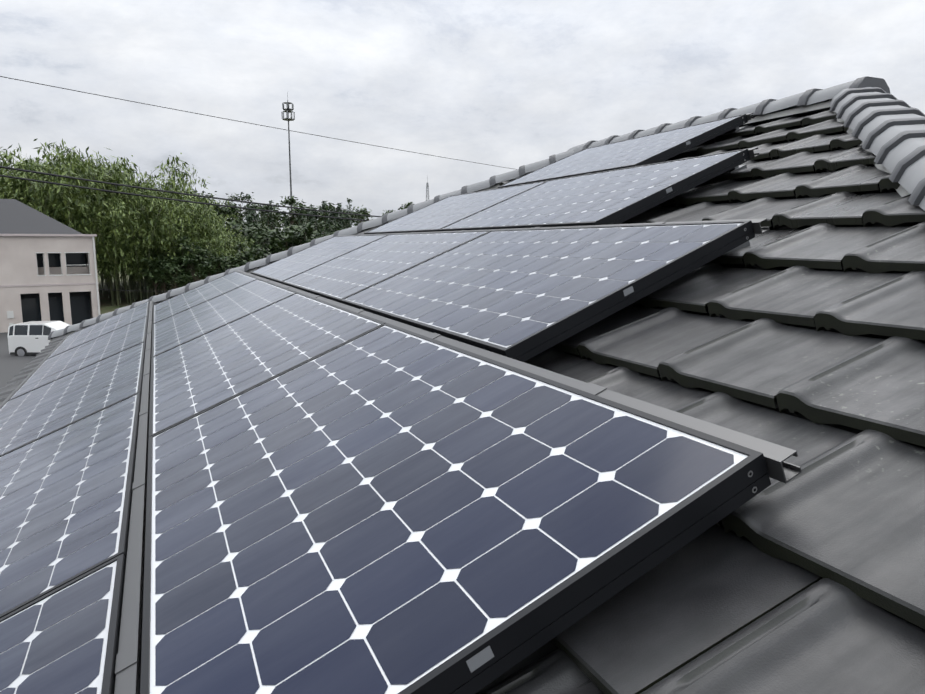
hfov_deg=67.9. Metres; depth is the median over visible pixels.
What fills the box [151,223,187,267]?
bamboo tree
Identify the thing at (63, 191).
bamboo tree
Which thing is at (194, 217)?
bamboo tree
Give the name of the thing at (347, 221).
cedar tree
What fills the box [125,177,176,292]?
bamboo tree
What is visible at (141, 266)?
bamboo tree
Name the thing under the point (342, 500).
solar modules
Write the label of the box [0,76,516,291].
overhead wires
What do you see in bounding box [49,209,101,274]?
bamboo tree
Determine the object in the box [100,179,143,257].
bamboo tree
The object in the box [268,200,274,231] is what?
cedar tree
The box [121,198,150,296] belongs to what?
bamboo tree
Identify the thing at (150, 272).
tree
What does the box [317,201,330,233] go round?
cedar tree
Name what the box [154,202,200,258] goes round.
bamboo tree
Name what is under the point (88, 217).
bamboo tree
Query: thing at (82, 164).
bamboo tree
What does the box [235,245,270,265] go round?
shrub
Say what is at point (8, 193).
bamboo tree
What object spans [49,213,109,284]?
bamboo tree
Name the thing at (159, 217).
bamboo tree
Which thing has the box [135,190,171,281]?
bamboo tree
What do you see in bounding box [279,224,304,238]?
broadleaf tree
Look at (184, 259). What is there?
tree
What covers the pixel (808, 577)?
roof tiles
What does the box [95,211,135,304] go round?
bamboo tree
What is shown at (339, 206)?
cedar tree
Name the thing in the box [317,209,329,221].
broadleaf tree
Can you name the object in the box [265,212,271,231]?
cedar tree
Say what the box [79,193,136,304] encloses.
bamboo tree
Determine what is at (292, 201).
broadleaf tree
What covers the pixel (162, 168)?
bamboo tree
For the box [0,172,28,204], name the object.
bamboo tree
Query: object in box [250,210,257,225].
cedar tree
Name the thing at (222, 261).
shrub
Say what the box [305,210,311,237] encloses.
cedar tree
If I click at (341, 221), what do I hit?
cedar tree
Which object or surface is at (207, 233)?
bamboo tree
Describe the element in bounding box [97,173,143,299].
bamboo tree
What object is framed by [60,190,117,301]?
bamboo tree
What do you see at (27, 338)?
van
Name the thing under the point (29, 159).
bamboo tree
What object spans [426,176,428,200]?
lattice mast
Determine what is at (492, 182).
ridge tiles
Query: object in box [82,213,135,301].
bamboo tree
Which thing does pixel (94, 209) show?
bamboo tree
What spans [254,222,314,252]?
broadleaf tree
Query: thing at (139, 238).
bamboo tree
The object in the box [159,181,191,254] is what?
bamboo tree
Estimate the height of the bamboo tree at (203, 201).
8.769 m
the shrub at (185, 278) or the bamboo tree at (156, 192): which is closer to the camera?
the shrub at (185, 278)
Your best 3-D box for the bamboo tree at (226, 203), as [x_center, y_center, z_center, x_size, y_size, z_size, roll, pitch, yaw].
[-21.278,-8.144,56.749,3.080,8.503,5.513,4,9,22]
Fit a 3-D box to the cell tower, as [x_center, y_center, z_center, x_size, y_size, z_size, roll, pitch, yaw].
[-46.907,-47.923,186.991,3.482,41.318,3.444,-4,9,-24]
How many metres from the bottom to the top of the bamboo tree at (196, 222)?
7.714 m
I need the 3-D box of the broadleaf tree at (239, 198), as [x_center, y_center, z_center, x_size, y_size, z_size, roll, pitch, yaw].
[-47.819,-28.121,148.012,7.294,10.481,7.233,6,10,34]
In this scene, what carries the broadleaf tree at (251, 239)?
on the ground
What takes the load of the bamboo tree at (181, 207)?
on the ground
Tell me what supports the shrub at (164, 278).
on the ground
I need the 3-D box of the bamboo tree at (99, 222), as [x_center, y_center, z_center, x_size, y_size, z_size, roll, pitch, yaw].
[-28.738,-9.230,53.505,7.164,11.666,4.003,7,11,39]
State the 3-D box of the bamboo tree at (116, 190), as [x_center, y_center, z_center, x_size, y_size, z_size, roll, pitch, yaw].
[-28.157,-9.690,56.208,5.990,11.627,5.116,-6,11,-35]
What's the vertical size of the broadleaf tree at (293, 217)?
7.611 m
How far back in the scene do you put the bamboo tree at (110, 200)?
50.17 m
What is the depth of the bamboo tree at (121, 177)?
54.31 m
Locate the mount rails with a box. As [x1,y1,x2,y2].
[0,113,801,693]
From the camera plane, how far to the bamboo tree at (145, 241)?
53.38 m
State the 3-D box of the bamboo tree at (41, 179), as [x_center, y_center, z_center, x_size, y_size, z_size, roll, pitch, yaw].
[-27.913,-7.484,48.858,3.291,9.630,6.130,1,9,8]
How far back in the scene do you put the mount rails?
1.26 m
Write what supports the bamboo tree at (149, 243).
on the ground
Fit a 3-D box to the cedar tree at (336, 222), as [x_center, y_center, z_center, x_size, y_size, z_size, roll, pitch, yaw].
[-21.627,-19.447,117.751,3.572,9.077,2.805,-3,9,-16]
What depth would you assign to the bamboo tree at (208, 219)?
55.57 m
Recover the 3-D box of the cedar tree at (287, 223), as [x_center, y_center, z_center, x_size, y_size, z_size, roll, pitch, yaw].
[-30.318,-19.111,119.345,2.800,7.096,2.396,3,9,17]
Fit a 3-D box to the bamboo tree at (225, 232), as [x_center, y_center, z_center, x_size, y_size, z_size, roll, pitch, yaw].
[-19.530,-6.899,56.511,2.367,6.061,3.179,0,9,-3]
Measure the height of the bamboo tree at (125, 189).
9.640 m
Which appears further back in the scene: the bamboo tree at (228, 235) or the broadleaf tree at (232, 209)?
the broadleaf tree at (232, 209)
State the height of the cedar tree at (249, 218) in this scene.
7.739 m
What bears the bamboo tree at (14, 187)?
on the ground
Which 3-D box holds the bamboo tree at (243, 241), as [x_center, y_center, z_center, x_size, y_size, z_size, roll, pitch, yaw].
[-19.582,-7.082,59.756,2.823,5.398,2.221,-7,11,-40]
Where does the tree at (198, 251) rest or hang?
on the ground
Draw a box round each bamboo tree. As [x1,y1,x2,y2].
[0,143,71,227]
[0,159,50,197]
[0,162,84,230]
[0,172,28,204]
[0,182,31,207]
[1,164,32,202]
[3,156,65,223]
[4,174,57,219]
[4,191,43,209]
[10,154,57,172]
[12,163,50,200]
[12,170,106,270]
[18,157,101,254]
[20,177,82,230]
[21,178,77,223]
[24,157,51,166]
[32,149,107,233]
[34,138,146,299]
[35,162,90,227]
[39,199,74,221]
[40,143,82,187]
[44,174,98,226]
[48,163,121,304]
[48,196,99,268]
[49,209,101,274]
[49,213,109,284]
[50,190,89,233]
[56,154,142,303]
[60,159,141,300]
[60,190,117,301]
[61,156,112,230]
[62,196,127,305]
[65,157,126,303]
[73,147,158,298]
[73,193,124,248]
[75,160,143,267]
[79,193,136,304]
[81,154,145,297]
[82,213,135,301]
[88,170,124,248]
[88,172,131,269]
[92,160,133,191]
[95,202,139,304]
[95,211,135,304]
[96,202,141,300]
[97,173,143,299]
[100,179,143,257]
[103,198,155,300]
[104,155,137,178]
[104,195,150,297]
[106,153,188,289]
[108,178,152,301]
[108,179,141,299]
[109,168,149,284]
[113,186,146,296]
[116,190,176,264]
[118,213,160,282]
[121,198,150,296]
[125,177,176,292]
[126,171,194,298]
[133,192,179,295]
[134,187,170,295]
[134,191,182,255]
[134,209,163,266]
[134,230,169,269]
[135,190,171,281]
[136,182,183,255]
[138,209,179,266]
[140,164,196,203]
[141,175,163,290]
[151,189,203,292]
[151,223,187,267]
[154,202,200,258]
[156,186,202,235]
[156,199,193,288]
[157,210,191,257]
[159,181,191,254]
[170,224,204,276]
[171,177,209,220]
[174,216,199,269]
[176,193,214,238]
[178,198,231,279]
[179,206,205,260]
[179,207,206,251]
[180,238,203,279]
[190,211,227,248]
[193,206,220,245]
[193,235,217,260]
[194,196,215,235]
[194,210,224,269]
[194,221,226,260]
[200,223,218,256]
[201,232,228,278]
[214,216,233,234]
[214,227,236,268]
[221,233,237,263]
[228,236,254,256]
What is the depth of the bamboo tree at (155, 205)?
55.82 m
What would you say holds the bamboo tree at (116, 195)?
on the ground
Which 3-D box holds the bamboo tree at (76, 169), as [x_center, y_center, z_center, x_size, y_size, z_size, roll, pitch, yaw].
[-26.565,-8.508,50.829,4.038,11.042,5.651,5,10,29]
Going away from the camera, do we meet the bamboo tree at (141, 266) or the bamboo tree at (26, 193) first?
the bamboo tree at (26, 193)
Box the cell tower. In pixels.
[281,92,294,211]
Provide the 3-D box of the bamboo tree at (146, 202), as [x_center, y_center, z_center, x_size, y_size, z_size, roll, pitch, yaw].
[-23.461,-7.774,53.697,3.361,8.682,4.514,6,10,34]
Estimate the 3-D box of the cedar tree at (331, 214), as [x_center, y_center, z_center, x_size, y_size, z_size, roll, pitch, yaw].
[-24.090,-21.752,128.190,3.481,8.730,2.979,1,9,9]
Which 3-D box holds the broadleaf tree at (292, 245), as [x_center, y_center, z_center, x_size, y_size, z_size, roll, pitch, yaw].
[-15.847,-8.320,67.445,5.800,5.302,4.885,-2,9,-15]
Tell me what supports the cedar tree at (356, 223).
on the ground
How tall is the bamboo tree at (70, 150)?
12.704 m
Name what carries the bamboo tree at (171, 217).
on the ground
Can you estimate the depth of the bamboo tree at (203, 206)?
62.35 m
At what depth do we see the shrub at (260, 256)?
56.56 m
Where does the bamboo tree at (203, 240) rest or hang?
on the ground
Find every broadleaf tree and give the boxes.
[193,191,222,213]
[216,202,243,220]
[217,202,240,220]
[222,218,241,237]
[223,235,255,259]
[226,192,256,223]
[233,223,265,236]
[235,223,280,257]
[238,226,277,253]
[242,204,270,225]
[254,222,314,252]
[255,203,282,230]
[273,196,307,226]
[275,212,306,228]
[277,242,299,252]
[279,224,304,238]
[283,221,318,246]
[287,209,308,228]
[303,204,327,221]
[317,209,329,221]
[319,202,345,221]
[340,204,370,225]
[398,202,412,209]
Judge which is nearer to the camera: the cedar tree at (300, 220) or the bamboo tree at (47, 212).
the bamboo tree at (47, 212)
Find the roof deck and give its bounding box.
[563,121,924,630]
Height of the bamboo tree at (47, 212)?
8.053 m
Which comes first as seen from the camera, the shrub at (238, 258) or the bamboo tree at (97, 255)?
the bamboo tree at (97, 255)
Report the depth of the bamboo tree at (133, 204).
52.48 m
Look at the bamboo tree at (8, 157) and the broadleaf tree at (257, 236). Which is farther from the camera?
the broadleaf tree at (257, 236)
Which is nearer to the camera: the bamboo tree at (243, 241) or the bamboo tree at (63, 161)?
the bamboo tree at (63, 161)
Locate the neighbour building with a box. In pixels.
[0,199,100,332]
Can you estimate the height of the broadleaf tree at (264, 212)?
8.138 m
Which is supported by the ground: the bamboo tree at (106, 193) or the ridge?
the bamboo tree at (106, 193)
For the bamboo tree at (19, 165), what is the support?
on the ground
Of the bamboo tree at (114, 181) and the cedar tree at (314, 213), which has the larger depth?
the cedar tree at (314, 213)
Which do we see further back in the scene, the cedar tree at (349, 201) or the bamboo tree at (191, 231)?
the cedar tree at (349, 201)
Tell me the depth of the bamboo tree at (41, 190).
47.23 m
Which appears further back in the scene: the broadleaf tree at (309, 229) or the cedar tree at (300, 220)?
the cedar tree at (300, 220)
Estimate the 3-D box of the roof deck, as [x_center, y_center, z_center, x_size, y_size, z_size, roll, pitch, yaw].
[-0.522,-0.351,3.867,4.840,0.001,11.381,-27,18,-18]
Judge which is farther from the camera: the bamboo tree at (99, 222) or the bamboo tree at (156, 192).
the bamboo tree at (156, 192)
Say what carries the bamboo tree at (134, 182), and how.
on the ground
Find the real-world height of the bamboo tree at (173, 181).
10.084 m
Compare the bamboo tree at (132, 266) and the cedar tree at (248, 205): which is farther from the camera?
the cedar tree at (248, 205)
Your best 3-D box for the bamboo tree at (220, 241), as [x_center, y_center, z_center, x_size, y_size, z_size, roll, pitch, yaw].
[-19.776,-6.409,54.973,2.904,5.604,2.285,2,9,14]
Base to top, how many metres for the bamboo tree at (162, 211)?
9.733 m
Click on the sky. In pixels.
(514, 84)
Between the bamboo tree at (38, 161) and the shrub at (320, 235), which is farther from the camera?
the shrub at (320, 235)
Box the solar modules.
[0,114,770,693]
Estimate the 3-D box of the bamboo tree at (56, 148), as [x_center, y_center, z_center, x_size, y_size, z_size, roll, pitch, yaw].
[-28.069,-9.531,53.177,3.908,12.276,7.279,5,10,31]
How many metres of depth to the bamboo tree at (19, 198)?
48.25 m
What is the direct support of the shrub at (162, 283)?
on the ground
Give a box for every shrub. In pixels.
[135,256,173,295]
[144,261,163,289]
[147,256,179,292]
[149,271,169,293]
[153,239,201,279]
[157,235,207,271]
[157,263,190,288]
[163,255,193,282]
[166,272,192,287]
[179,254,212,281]
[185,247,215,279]
[193,254,229,275]
[195,256,225,279]
[216,253,248,269]
[221,254,241,271]
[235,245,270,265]
[237,251,262,264]
[237,252,263,263]
[311,221,338,238]
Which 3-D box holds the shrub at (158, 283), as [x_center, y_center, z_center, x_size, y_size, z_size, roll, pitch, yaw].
[-23.349,-5.059,53.179,2.756,3.518,2.884,7,11,41]
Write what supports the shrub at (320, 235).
on the ground
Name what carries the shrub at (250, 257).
on the ground
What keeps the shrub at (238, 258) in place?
on the ground
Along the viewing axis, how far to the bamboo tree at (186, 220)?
53.97 m
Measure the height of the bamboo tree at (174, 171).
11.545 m
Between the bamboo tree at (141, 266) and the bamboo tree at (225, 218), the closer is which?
the bamboo tree at (141, 266)
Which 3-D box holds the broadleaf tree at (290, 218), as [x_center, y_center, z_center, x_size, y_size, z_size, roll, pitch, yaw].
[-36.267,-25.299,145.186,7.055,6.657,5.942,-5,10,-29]
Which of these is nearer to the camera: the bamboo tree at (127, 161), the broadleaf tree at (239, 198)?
the bamboo tree at (127, 161)
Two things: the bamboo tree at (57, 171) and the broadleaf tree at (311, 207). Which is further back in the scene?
the broadleaf tree at (311, 207)
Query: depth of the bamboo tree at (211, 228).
56.07 m
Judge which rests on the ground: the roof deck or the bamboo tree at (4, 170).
the bamboo tree at (4, 170)
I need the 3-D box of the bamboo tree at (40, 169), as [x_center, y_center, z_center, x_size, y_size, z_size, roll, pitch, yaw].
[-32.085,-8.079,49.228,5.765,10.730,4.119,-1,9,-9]
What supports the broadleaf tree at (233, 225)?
on the ground
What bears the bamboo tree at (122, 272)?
on the ground
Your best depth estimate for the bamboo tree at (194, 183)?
63.34 m
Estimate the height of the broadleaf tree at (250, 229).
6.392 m
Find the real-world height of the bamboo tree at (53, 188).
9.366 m
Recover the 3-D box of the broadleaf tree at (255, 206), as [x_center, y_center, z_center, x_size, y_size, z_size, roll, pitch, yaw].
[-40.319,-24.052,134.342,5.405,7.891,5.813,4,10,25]
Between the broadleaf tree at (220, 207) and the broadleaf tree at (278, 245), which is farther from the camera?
the broadleaf tree at (220, 207)
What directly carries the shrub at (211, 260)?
on the ground
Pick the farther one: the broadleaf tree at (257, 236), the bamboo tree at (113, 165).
the broadleaf tree at (257, 236)
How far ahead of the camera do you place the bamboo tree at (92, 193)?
50.44 m
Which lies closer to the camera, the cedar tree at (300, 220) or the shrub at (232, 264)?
the shrub at (232, 264)
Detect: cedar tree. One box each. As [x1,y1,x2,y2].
[243,196,252,224]
[246,213,253,226]
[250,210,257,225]
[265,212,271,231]
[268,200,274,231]
[283,217,290,229]
[296,211,305,236]
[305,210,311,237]
[311,207,319,230]
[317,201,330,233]
[326,208,333,232]
[331,207,341,231]
[334,203,344,229]
[340,215,345,229]
[343,210,351,228]
[344,198,354,227]
[355,212,360,225]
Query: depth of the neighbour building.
38.93 m
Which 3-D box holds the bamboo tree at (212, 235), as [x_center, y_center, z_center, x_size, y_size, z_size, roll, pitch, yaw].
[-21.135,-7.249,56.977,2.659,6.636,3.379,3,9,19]
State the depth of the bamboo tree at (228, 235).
58.90 m
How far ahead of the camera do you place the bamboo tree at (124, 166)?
53.51 m
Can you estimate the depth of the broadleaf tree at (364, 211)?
187.80 m
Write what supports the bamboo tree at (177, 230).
on the ground
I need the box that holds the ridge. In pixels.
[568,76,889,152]
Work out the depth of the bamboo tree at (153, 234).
54.38 m
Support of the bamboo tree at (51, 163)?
on the ground
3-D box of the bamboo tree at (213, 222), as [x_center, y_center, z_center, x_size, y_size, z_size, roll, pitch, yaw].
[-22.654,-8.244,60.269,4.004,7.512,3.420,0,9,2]
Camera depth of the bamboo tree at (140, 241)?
52.98 m
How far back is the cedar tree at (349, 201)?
132.79 m
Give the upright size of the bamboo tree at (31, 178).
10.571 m
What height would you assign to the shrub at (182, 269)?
3.843 m
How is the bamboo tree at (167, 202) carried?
on the ground
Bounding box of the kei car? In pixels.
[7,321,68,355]
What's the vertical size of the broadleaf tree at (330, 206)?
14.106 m
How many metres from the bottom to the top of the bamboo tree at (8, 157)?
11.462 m
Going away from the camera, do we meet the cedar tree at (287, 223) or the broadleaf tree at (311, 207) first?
the cedar tree at (287, 223)
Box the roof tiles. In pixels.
[0,107,924,693]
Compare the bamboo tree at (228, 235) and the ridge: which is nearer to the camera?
the ridge
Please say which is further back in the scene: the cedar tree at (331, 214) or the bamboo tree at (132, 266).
the cedar tree at (331, 214)
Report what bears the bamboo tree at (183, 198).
on the ground
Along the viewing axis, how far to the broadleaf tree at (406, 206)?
199.13 m
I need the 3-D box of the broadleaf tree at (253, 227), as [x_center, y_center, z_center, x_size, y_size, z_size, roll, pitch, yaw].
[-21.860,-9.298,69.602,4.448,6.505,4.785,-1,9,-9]
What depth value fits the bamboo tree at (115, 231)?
49.91 m
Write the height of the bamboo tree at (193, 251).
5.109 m
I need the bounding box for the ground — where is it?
[0,269,193,387]
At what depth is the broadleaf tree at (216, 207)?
130.89 m
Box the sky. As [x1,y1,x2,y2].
[0,0,924,239]
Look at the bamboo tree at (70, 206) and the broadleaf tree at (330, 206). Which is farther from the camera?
the broadleaf tree at (330, 206)
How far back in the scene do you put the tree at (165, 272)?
51.63 m

